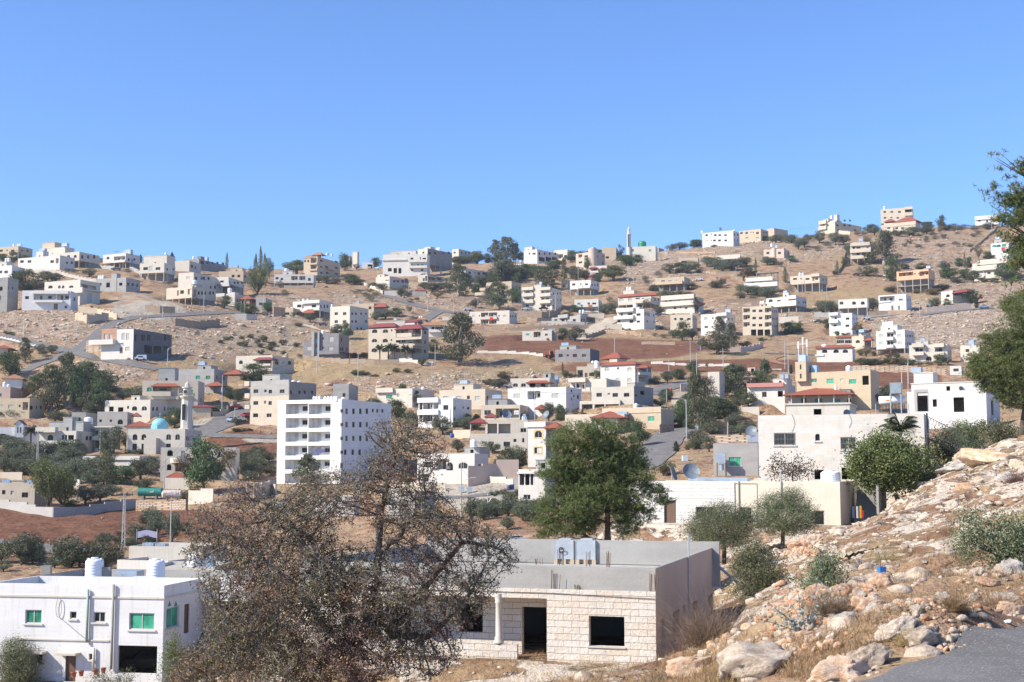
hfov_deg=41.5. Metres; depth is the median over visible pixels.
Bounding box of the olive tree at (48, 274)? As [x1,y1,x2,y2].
[40,271,54,281]
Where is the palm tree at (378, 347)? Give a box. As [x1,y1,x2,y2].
[374,344,384,359]
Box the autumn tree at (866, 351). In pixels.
[859,345,872,356]
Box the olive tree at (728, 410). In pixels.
[723,406,741,416]
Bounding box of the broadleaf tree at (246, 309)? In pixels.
[239,303,255,312]
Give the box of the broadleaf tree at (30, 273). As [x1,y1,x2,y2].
[8,268,47,289]
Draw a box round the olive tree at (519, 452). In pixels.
[509,444,527,464]
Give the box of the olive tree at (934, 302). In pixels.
[927,297,939,306]
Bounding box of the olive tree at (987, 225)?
[981,222,994,229]
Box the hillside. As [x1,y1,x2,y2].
[0,225,1023,681]
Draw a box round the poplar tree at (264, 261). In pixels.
[261,253,266,275]
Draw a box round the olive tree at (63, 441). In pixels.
[45,438,74,450]
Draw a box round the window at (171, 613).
[165,606,180,630]
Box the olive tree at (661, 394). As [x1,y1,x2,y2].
[658,390,669,397]
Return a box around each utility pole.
[33,430,38,458]
[116,492,132,547]
[170,497,171,541]
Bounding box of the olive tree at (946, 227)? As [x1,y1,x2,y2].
[937,224,952,230]
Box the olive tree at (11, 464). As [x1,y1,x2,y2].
[4,459,21,471]
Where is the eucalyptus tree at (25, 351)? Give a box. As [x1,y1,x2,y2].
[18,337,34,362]
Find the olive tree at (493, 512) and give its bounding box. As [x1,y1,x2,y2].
[482,502,498,517]
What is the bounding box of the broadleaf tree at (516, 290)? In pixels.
[507,286,521,302]
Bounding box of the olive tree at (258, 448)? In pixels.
[243,445,267,455]
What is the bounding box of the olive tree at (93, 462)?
[86,460,115,468]
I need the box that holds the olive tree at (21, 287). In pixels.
[18,282,31,289]
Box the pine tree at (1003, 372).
[958,288,1023,436]
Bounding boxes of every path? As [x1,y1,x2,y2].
[572,317,616,338]
[768,355,786,364]
[869,313,912,316]
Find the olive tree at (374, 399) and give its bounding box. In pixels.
[367,397,379,401]
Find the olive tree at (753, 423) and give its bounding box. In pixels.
[743,420,757,427]
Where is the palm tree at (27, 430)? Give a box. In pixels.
[22,424,36,444]
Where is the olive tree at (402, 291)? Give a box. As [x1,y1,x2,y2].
[396,287,406,296]
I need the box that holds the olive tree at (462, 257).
[456,256,472,263]
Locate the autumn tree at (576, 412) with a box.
[571,407,586,414]
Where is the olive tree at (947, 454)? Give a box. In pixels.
[925,418,966,467]
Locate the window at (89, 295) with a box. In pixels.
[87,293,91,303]
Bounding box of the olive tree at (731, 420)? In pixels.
[719,417,736,431]
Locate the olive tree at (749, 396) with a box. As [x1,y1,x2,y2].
[737,391,757,406]
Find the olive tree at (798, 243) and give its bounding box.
[793,238,803,248]
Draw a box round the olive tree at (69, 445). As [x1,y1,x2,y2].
[59,442,79,451]
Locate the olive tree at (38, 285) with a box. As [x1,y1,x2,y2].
[29,279,44,289]
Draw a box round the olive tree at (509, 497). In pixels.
[493,495,518,515]
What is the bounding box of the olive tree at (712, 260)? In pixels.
[703,256,721,269]
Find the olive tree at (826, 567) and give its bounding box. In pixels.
[787,537,864,595]
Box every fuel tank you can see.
[137,488,162,499]
[161,490,182,500]
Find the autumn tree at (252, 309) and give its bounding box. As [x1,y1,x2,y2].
[249,305,258,313]
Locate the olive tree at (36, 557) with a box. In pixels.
[20,545,44,563]
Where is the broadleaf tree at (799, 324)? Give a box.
[792,322,804,331]
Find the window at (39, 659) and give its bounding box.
[35,654,43,666]
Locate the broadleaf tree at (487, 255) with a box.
[485,253,490,262]
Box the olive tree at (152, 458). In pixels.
[141,455,160,473]
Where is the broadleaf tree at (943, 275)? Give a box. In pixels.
[938,267,950,277]
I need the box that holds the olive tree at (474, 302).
[469,298,481,307]
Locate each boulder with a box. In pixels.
[665,655,712,680]
[706,643,724,654]
[716,641,793,681]
[719,633,731,642]
[760,630,774,639]
[768,600,785,611]
[771,549,782,559]
[779,589,790,595]
[786,551,794,557]
[787,541,803,549]
[788,615,818,636]
[793,587,804,596]
[794,630,812,638]
[797,548,803,555]
[803,583,827,598]
[804,549,810,555]
[806,654,870,681]
[811,548,820,556]
[813,535,825,539]
[829,611,858,618]
[831,584,846,596]
[846,642,890,666]
[850,596,886,611]
[853,590,866,596]
[864,602,876,610]
[871,572,891,587]
[874,615,917,642]
[889,615,899,619]
[894,490,909,500]
[900,543,909,548]
[900,625,941,648]
[909,604,922,613]
[914,481,925,487]
[923,553,934,557]
[933,460,964,474]
[935,591,951,601]
[952,453,958,460]
[954,482,970,490]
[957,448,1021,467]
[966,567,983,574]
[967,572,978,577]
[969,475,994,487]
[969,592,980,598]
[977,576,1000,586]
[982,605,1003,613]
[989,591,1020,601]
[993,558,1023,573]
[994,472,1014,478]
[996,601,1023,614]
[998,440,1023,447]
[1000,566,1012,575]
[1009,459,1023,468]
[1015,448,1023,455]
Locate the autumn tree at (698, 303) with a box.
[692,297,705,312]
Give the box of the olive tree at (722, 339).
[695,330,734,354]
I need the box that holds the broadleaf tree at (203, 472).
[183,434,224,489]
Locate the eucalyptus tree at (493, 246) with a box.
[487,239,503,261]
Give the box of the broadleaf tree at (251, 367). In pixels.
[239,362,270,380]
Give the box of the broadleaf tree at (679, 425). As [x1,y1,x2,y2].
[674,418,684,427]
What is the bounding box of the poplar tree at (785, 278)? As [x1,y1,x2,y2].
[781,267,788,282]
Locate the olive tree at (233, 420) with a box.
[230,417,243,424]
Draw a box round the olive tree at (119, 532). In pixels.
[111,530,123,542]
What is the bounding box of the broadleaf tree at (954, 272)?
[940,266,958,277]
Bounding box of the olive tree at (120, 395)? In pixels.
[115,393,128,399]
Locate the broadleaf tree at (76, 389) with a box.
[63,363,85,406]
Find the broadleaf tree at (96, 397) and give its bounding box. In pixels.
[88,378,112,410]
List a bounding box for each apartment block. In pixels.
[0,277,18,311]
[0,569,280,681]
[88,328,171,360]
[175,260,200,273]
[178,272,222,292]
[183,256,225,271]
[244,374,315,425]
[256,297,271,309]
[276,399,390,483]
[303,252,339,277]
[330,306,367,330]
[333,384,357,399]
[418,247,451,271]
[517,459,556,504]
[521,284,561,310]
[524,246,557,263]
[554,249,574,259]
[565,414,628,433]
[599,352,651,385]
[614,307,654,329]
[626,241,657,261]
[661,294,703,313]
[701,230,739,247]
[739,229,767,242]
[742,303,778,335]
[767,228,787,238]
[795,362,878,409]
[815,345,855,361]
[835,335,851,344]
[876,325,914,353]
[881,206,912,229]
[896,268,934,292]
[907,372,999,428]
[960,345,982,361]
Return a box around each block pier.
[41,565,51,574]
[101,567,111,576]
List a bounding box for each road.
[0,334,158,369]
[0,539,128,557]
[18,351,73,371]
[72,311,259,351]
[194,403,249,434]
[203,433,276,438]
[377,294,468,313]
[423,310,444,321]
[435,489,517,498]
[639,424,700,468]
[653,380,688,394]
[765,352,812,354]
[858,624,1023,681]
[920,307,994,314]
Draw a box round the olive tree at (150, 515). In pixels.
[142,511,160,523]
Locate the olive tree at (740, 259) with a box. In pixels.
[733,257,747,267]
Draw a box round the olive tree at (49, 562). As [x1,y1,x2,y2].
[44,555,62,567]
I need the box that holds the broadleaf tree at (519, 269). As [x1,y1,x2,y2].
[514,267,523,277]
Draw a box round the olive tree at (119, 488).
[103,484,123,495]
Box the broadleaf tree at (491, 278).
[486,273,499,282]
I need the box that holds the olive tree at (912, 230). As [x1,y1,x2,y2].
[902,226,921,235]
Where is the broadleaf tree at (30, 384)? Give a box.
[26,375,43,390]
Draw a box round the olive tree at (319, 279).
[315,275,323,282]
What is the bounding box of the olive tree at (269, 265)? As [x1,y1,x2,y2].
[265,257,273,278]
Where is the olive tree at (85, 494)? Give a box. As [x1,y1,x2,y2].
[73,485,99,504]
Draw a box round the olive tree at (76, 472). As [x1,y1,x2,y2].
[65,468,85,480]
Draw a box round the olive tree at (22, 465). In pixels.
[12,459,35,474]
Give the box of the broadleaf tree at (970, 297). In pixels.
[960,288,978,302]
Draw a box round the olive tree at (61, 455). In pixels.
[47,453,68,460]
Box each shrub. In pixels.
[64,499,80,506]
[77,664,137,681]
[109,386,117,391]
[133,479,144,487]
[140,478,155,487]
[147,628,193,681]
[179,490,187,500]
[191,297,198,304]
[231,388,243,401]
[241,340,249,345]
[259,335,268,341]
[266,344,273,349]
[266,464,276,475]
[278,339,287,344]
[357,370,370,374]
[418,357,427,365]
[489,490,500,495]
[497,371,510,378]
[498,491,517,498]
[516,457,527,465]
[560,369,568,377]
[590,371,599,377]
[626,605,708,666]
[647,565,775,655]
[660,460,675,474]
[684,439,700,449]
[685,260,700,268]
[708,279,725,287]
[746,541,843,631]
[759,444,824,480]
[782,566,869,618]
[841,256,847,266]
[851,530,925,563]
[852,357,874,364]
[857,260,868,264]
[857,266,878,275]
[863,359,879,364]
[872,358,890,364]
[881,357,899,363]
[882,617,919,647]
[884,287,894,291]
[895,357,908,364]
[905,358,915,364]
[924,288,940,293]
[924,559,964,576]
[924,584,994,612]
[933,353,946,365]
[966,578,1023,608]
[986,278,998,281]
[994,462,1023,484]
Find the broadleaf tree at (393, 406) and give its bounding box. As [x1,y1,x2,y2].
[387,397,407,417]
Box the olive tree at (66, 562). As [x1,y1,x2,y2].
[61,552,82,566]
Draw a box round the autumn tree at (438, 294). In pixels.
[430,290,445,297]
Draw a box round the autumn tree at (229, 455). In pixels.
[196,442,236,479]
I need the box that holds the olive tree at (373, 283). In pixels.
[366,282,377,286]
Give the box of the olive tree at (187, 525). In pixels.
[179,521,193,533]
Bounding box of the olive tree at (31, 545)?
[16,538,45,561]
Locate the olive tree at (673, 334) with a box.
[668,330,675,337]
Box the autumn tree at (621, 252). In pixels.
[616,245,624,255]
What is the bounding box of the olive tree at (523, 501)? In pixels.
[512,497,530,509]
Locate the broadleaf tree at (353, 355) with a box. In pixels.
[348,353,361,358]
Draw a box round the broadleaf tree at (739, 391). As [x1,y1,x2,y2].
[731,387,747,404]
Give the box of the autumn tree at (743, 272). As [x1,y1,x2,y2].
[736,269,749,280]
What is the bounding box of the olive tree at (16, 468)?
[14,459,26,474]
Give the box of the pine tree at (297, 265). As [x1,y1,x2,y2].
[281,260,303,273]
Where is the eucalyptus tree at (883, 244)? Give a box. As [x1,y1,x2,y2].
[862,229,902,265]
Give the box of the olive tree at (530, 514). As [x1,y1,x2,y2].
[521,505,539,521]
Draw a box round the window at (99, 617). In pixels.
[91,612,106,623]
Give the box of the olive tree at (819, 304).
[814,300,829,312]
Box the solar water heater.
[875,396,908,411]
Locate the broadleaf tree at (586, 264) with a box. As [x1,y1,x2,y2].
[583,256,590,268]
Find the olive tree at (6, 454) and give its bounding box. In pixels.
[0,448,12,459]
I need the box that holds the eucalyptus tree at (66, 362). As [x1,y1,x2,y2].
[43,350,79,406]
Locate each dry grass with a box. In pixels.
[396,627,747,681]
[611,498,1023,681]
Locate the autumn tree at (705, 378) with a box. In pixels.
[687,376,716,397]
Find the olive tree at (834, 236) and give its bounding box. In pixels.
[826,232,842,244]
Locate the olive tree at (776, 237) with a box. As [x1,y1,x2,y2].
[768,235,781,242]
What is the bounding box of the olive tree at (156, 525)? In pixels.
[146,521,165,532]
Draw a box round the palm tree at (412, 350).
[407,348,415,357]
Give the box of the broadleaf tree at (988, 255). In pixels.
[983,250,995,259]
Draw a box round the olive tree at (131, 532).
[123,523,147,541]
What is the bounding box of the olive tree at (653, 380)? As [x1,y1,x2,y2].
[649,376,660,384]
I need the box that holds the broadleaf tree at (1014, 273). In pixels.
[1010,267,1022,280]
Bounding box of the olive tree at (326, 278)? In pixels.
[321,275,333,283]
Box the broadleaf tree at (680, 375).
[672,368,684,379]
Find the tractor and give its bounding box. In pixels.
[544,351,554,357]
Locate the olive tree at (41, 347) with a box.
[32,343,45,352]
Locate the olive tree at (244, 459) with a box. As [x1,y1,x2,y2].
[239,457,252,465]
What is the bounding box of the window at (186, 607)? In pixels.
[184,604,188,632]
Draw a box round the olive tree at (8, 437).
[1,434,16,441]
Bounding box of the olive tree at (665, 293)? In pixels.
[657,290,678,299]
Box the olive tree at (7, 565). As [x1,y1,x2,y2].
[0,560,12,570]
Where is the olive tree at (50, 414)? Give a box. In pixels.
[45,410,64,420]
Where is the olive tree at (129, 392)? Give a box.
[114,386,141,396]
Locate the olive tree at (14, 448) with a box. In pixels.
[8,446,27,456]
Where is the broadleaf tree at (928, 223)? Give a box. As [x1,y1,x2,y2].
[920,221,934,227]
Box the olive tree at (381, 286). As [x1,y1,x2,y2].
[376,283,388,289]
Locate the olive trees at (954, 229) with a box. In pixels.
[18,223,982,440]
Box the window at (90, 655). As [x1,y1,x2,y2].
[86,654,91,661]
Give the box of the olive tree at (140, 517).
[136,513,149,525]
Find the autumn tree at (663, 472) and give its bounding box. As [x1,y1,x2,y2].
[658,465,669,475]
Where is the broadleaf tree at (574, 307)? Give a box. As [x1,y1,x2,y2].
[571,304,579,311]
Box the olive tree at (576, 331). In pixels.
[565,326,587,340]
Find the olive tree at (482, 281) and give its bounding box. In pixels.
[473,274,490,285]
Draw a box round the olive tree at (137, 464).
[128,458,158,479]
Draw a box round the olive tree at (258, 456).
[250,453,266,459]
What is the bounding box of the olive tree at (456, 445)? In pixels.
[451,439,464,452]
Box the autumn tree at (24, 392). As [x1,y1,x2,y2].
[20,386,31,397]
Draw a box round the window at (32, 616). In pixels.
[22,610,42,624]
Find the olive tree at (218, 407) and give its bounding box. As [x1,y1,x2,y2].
[213,405,224,411]
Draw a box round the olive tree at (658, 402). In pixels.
[653,396,668,405]
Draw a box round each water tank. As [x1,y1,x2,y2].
[84,417,92,423]
[85,557,103,576]
[116,570,143,576]
[125,249,132,254]
[142,542,157,545]
[147,558,164,576]
[155,543,168,545]
[187,554,201,566]
[198,361,206,364]
[202,556,215,566]
[460,380,469,383]
[471,440,476,446]
[492,395,502,398]
[554,538,577,563]
[575,538,599,564]
[594,361,598,368]
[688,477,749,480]
[716,453,725,475]
[747,433,757,442]
[798,355,808,361]
[811,365,818,371]
[820,470,840,481]
[890,382,902,413]
[911,367,922,372]
[968,340,974,345]
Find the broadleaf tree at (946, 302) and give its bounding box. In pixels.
[941,298,953,305]
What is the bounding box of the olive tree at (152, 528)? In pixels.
[145,525,158,534]
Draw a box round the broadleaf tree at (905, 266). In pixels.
[901,264,910,268]
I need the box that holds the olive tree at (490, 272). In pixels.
[486,269,494,277]
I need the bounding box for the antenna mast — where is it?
[797,337,807,361]
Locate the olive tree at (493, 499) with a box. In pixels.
[486,497,499,502]
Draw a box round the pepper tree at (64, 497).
[48,473,78,505]
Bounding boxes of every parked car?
[119,649,156,672]
[230,404,242,408]
[240,413,249,416]
[503,535,525,538]
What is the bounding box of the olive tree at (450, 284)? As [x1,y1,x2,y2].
[443,281,453,290]
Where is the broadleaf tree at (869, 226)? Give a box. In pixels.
[859,224,878,230]
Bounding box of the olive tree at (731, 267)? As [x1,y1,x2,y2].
[724,259,742,270]
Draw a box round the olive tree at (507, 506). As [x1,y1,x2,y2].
[495,500,516,516]
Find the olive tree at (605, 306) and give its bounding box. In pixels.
[599,303,609,313]
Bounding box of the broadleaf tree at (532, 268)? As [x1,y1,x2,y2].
[527,264,536,276]
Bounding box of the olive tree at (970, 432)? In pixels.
[947,414,989,450]
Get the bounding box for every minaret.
[178,374,194,445]
[626,227,630,254]
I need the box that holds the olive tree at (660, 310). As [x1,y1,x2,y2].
[654,306,665,313]
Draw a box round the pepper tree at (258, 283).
[247,265,269,293]
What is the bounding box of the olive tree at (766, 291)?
[758,287,774,297]
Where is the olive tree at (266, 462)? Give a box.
[254,459,269,467]
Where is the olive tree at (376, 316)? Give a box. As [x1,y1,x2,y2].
[370,313,380,319]
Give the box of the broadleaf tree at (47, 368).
[41,363,58,373]
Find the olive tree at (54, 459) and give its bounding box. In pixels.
[48,455,67,462]
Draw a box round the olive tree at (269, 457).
[263,452,276,462]
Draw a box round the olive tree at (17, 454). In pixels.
[8,449,31,459]
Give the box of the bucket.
[877,552,885,572]
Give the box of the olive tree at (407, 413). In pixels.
[398,410,417,420]
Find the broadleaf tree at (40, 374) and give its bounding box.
[31,372,45,386]
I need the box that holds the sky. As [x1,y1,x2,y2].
[0,0,1023,268]
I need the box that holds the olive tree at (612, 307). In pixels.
[606,303,618,311]
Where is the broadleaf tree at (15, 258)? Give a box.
[7,250,21,262]
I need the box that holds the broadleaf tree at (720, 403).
[708,396,733,418]
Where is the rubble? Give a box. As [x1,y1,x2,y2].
[706,532,1023,651]
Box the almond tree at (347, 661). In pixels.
[163,410,526,681]
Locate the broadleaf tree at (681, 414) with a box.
[668,397,689,423]
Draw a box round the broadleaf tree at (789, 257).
[786,255,794,260]
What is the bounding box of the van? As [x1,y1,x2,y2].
[134,355,146,359]
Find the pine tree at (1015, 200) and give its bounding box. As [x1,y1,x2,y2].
[973,148,1023,299]
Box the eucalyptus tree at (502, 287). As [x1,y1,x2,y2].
[483,280,513,308]
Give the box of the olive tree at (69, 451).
[53,446,79,458]
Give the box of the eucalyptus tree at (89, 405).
[75,384,99,413]
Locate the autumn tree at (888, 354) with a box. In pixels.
[878,351,896,357]
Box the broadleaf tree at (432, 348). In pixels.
[429,339,439,351]
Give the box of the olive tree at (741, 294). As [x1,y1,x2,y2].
[733,292,747,297]
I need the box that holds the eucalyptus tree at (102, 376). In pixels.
[97,374,113,409]
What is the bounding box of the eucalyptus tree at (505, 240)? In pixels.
[491,236,517,259]
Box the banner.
[136,529,157,542]
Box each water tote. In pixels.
[459,486,464,491]
[467,487,472,492]
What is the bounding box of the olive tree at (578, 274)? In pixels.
[567,266,589,280]
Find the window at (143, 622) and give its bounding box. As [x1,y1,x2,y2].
[126,613,155,631]
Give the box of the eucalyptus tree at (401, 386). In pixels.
[396,384,405,394]
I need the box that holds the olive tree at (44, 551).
[37,547,47,562]
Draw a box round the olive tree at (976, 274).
[965,270,981,282]
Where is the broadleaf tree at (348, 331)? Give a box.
[340,320,354,336]
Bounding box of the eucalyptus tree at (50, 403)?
[30,369,69,414]
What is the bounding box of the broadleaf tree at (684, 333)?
[672,320,690,340]
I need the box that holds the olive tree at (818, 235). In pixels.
[812,230,824,243]
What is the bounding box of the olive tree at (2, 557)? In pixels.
[0,543,11,560]
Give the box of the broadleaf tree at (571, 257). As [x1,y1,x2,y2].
[565,250,575,262]
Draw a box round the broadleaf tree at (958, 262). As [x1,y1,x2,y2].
[953,257,963,265]
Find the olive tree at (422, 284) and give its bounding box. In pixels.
[418,282,428,288]
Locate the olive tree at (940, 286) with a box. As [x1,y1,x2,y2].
[934,283,948,290]
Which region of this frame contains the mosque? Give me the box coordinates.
[127,414,201,453]
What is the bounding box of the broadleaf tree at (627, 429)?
[622,421,634,432]
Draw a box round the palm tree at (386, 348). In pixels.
[382,343,393,358]
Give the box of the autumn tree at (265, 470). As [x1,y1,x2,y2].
[257,466,267,475]
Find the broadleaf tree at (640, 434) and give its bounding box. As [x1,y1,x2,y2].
[629,418,652,444]
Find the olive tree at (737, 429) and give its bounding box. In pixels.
[728,423,747,434]
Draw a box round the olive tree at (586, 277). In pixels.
[581,271,589,279]
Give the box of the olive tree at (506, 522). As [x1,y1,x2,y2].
[499,516,515,528]
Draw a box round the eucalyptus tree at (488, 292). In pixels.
[483,285,494,301]
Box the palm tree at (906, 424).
[875,412,920,439]
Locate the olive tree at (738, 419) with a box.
[727,412,746,425]
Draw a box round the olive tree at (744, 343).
[738,341,751,346]
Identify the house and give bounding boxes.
[0,246,32,257]
[0,261,24,277]
[0,345,17,354]
[0,387,20,397]
[0,398,44,418]
[0,420,38,443]
[0,480,51,505]
[1,374,25,397]
[18,251,74,270]
[22,290,77,310]
[35,242,99,268]
[35,417,97,453]
[44,280,101,304]
[72,412,96,421]
[82,456,158,473]
[92,426,120,452]
[96,273,139,292]
[97,412,141,428]
[103,251,139,268]
[105,395,168,422]
[117,557,185,568]
[124,421,150,450]
[129,542,227,560]
[140,255,174,280]
[142,367,204,414]
[160,447,239,480]
[165,561,232,569]
[166,284,215,305]
[178,365,249,393]
[192,404,216,416]
[215,277,243,294]
[216,292,243,305]
[219,268,249,283]
[236,355,293,373]
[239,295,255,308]
[273,307,284,316]
[274,271,315,287]
[285,308,317,317]
[293,300,333,317]
[298,533,746,663]
[304,332,350,358]
[305,495,358,515]
[341,303,389,317]
[350,252,358,267]
[362,262,373,268]
[367,319,428,359]
[369,455,402,479]
[375,388,433,407]
[376,274,408,287]
[382,250,429,275]
[386,491,435,518]
[417,317,428,322]
[417,397,471,427]
[417,447,490,483]
[418,274,448,281]
[421,322,445,336]
[439,384,501,408]
[452,249,475,263]
[464,268,486,282]
[469,413,529,450]
[470,310,516,323]
[475,281,520,302]
[481,398,543,419]
[503,372,557,388]
[508,387,580,419]
[522,330,556,340]
[524,421,562,466]
[552,313,594,323]
[555,345,598,361]
[561,280,569,288]
[568,378,620,391]
[570,280,598,295]
[574,299,601,311]
[576,248,604,269]
[577,363,600,377]
[580,400,620,410]
[589,265,608,275]
[589,411,629,433]
[592,382,652,404]
[602,247,616,259]
[602,407,673,432]
[618,290,659,307]
[629,471,886,527]
[652,276,689,291]
[670,314,696,329]
[679,257,698,263]
[701,312,735,335]
[708,372,724,402]
[713,443,758,475]
[716,254,741,261]
[744,272,778,291]
[747,378,794,412]
[748,367,757,372]
[758,402,929,505]
[763,248,789,257]
[766,292,806,312]
[782,388,855,402]
[790,273,827,291]
[818,214,860,233]
[829,312,857,335]
[838,298,868,316]
[850,241,874,263]
[852,333,874,348]
[878,294,911,310]
[884,217,922,232]
[909,340,951,361]
[941,289,971,303]
[950,366,963,374]
[972,258,1010,280]
[975,215,999,226]
[991,239,1014,258]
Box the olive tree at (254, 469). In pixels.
[238,462,263,475]
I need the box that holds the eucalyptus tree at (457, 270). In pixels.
[445,263,472,296]
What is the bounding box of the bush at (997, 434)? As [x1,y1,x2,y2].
[964,416,1018,446]
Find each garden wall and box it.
[0,336,37,346]
[0,472,22,479]
[0,499,52,516]
[32,269,95,281]
[53,499,136,516]
[75,312,108,323]
[78,306,116,319]
[86,341,100,358]
[97,265,114,269]
[129,267,143,278]
[136,499,186,510]
[145,305,174,312]
[165,478,188,489]
[175,318,219,327]
[188,488,213,503]
[213,401,236,416]
[235,314,256,319]
[246,484,276,494]
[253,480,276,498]
[284,285,313,288]
[302,324,331,331]
[303,355,349,363]
[350,358,398,364]
[362,282,382,293]
[384,290,397,295]
[399,358,433,364]
[402,482,445,491]
[412,291,425,294]
[453,430,469,438]
[457,296,475,300]
[467,460,518,486]
[476,350,516,352]
[488,476,517,485]
[500,351,543,355]
[510,324,588,330]
[517,309,560,317]
[527,318,550,321]
[542,321,584,324]
[585,329,641,337]
[588,313,603,317]
[607,324,621,329]
[641,341,674,344]
[651,361,674,365]
[659,424,673,432]
[671,399,685,407]
[674,392,687,396]
[675,363,729,366]
[676,251,714,253]
[680,384,689,391]
[699,255,762,258]
[703,271,741,274]
[705,419,728,433]
[709,435,747,442]
[727,298,760,302]
[730,342,762,351]
[741,407,759,414]
[764,340,835,344]
[779,316,798,322]
[814,312,828,316]
[839,230,849,234]
[851,365,946,374]
[868,310,910,315]
[926,303,970,312]
[937,234,981,236]
[969,225,998,251]
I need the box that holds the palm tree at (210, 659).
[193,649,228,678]
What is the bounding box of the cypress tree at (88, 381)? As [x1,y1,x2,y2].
[84,376,90,393]
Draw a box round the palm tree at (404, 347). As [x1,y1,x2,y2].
[399,344,409,357]
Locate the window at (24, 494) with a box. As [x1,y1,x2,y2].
[22,492,27,497]
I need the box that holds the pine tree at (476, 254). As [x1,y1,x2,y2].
[472,251,484,263]
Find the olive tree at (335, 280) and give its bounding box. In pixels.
[328,277,341,284]
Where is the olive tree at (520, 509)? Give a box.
[510,503,528,520]
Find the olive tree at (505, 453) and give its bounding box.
[496,445,517,459]
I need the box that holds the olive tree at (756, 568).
[720,528,795,611]
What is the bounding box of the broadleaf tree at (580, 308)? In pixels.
[575,307,585,312]
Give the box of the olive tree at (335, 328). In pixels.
[328,324,346,332]
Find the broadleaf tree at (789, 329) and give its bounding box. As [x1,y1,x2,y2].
[780,320,797,334]
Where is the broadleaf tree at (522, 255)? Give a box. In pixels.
[516,252,523,260]
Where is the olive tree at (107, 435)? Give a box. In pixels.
[98,426,125,453]
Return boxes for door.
[66,656,75,680]
[664,500,675,522]
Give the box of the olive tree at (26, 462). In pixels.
[19,459,35,476]
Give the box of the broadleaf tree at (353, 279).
[344,273,366,284]
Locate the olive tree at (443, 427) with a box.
[432,415,455,434]
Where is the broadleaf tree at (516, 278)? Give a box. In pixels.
[511,271,522,282]
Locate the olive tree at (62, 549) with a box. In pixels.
[47,534,90,568]
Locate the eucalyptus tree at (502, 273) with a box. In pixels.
[498,258,515,279]
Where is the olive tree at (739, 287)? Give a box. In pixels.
[735,284,744,291]
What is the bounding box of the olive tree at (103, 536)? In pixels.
[93,532,113,545]
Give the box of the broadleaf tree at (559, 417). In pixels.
[553,404,568,420]
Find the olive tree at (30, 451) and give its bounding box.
[26,448,43,456]
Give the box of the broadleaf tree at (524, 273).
[520,266,528,278]
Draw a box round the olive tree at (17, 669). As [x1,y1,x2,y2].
[0,630,51,681]
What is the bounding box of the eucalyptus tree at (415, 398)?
[410,391,421,405]
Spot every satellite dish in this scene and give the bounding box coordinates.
[502,409,511,417]
[542,410,548,418]
[671,466,676,480]
[683,463,699,480]
[745,426,756,437]
[843,409,852,413]
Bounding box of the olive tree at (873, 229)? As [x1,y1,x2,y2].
[865,226,880,234]
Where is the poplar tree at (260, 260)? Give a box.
[258,246,263,270]
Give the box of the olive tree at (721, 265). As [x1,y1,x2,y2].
[711,260,731,270]
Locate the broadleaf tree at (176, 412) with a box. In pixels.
[166,406,180,427]
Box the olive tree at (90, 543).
[67,540,104,561]
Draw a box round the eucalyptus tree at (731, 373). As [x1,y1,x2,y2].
[722,363,757,397]
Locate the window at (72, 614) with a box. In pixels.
[67,611,77,620]
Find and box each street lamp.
[461,462,475,515]
[676,397,686,439]
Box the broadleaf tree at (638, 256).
[633,254,643,262]
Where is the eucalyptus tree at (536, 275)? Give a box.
[532,266,545,281]
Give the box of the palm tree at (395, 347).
[388,344,398,358]
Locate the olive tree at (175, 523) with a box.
[160,511,183,541]
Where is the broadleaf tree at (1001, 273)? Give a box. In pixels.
[993,262,1012,280]
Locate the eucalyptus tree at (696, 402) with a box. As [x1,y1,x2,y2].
[683,373,718,430]
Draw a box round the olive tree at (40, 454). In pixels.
[33,452,49,459]
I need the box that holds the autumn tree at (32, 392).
[28,386,38,394]
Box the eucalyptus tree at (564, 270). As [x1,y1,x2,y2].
[560,257,567,277]
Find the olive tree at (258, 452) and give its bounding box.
[249,450,266,455]
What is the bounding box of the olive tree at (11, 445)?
[0,438,25,450]
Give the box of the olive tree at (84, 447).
[75,445,89,454]
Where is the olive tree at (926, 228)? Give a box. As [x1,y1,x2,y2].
[920,224,935,233]
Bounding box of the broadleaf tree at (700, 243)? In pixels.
[689,239,702,246]
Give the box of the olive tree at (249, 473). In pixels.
[241,470,258,480]
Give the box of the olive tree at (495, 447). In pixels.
[484,441,500,453]
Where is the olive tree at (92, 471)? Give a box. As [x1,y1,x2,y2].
[80,467,105,485]
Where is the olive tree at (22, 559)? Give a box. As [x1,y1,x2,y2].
[14,547,34,563]
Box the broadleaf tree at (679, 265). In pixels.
[674,262,686,272]
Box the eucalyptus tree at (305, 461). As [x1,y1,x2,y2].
[291,453,322,484]
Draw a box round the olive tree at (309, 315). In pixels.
[303,313,316,321]
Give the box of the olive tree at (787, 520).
[747,481,823,548]
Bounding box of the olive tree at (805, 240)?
[801,237,808,247]
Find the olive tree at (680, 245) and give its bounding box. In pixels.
[669,242,689,248]
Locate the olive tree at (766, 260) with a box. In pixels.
[762,256,774,265]
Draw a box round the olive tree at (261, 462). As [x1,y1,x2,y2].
[246,457,264,467]
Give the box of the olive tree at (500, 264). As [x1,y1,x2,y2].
[489,259,519,281]
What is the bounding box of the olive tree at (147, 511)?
[142,506,165,516]
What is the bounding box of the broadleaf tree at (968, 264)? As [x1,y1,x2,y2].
[965,256,971,267]
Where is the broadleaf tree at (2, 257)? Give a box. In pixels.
[0,253,6,261]
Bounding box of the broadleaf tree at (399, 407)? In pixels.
[395,401,405,417]
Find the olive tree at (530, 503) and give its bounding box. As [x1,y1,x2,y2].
[528,502,539,510]
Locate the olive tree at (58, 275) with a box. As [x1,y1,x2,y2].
[51,273,63,280]
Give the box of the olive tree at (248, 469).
[239,465,258,475]
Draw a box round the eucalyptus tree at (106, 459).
[96,440,121,484]
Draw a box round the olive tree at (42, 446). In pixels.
[30,441,56,454]

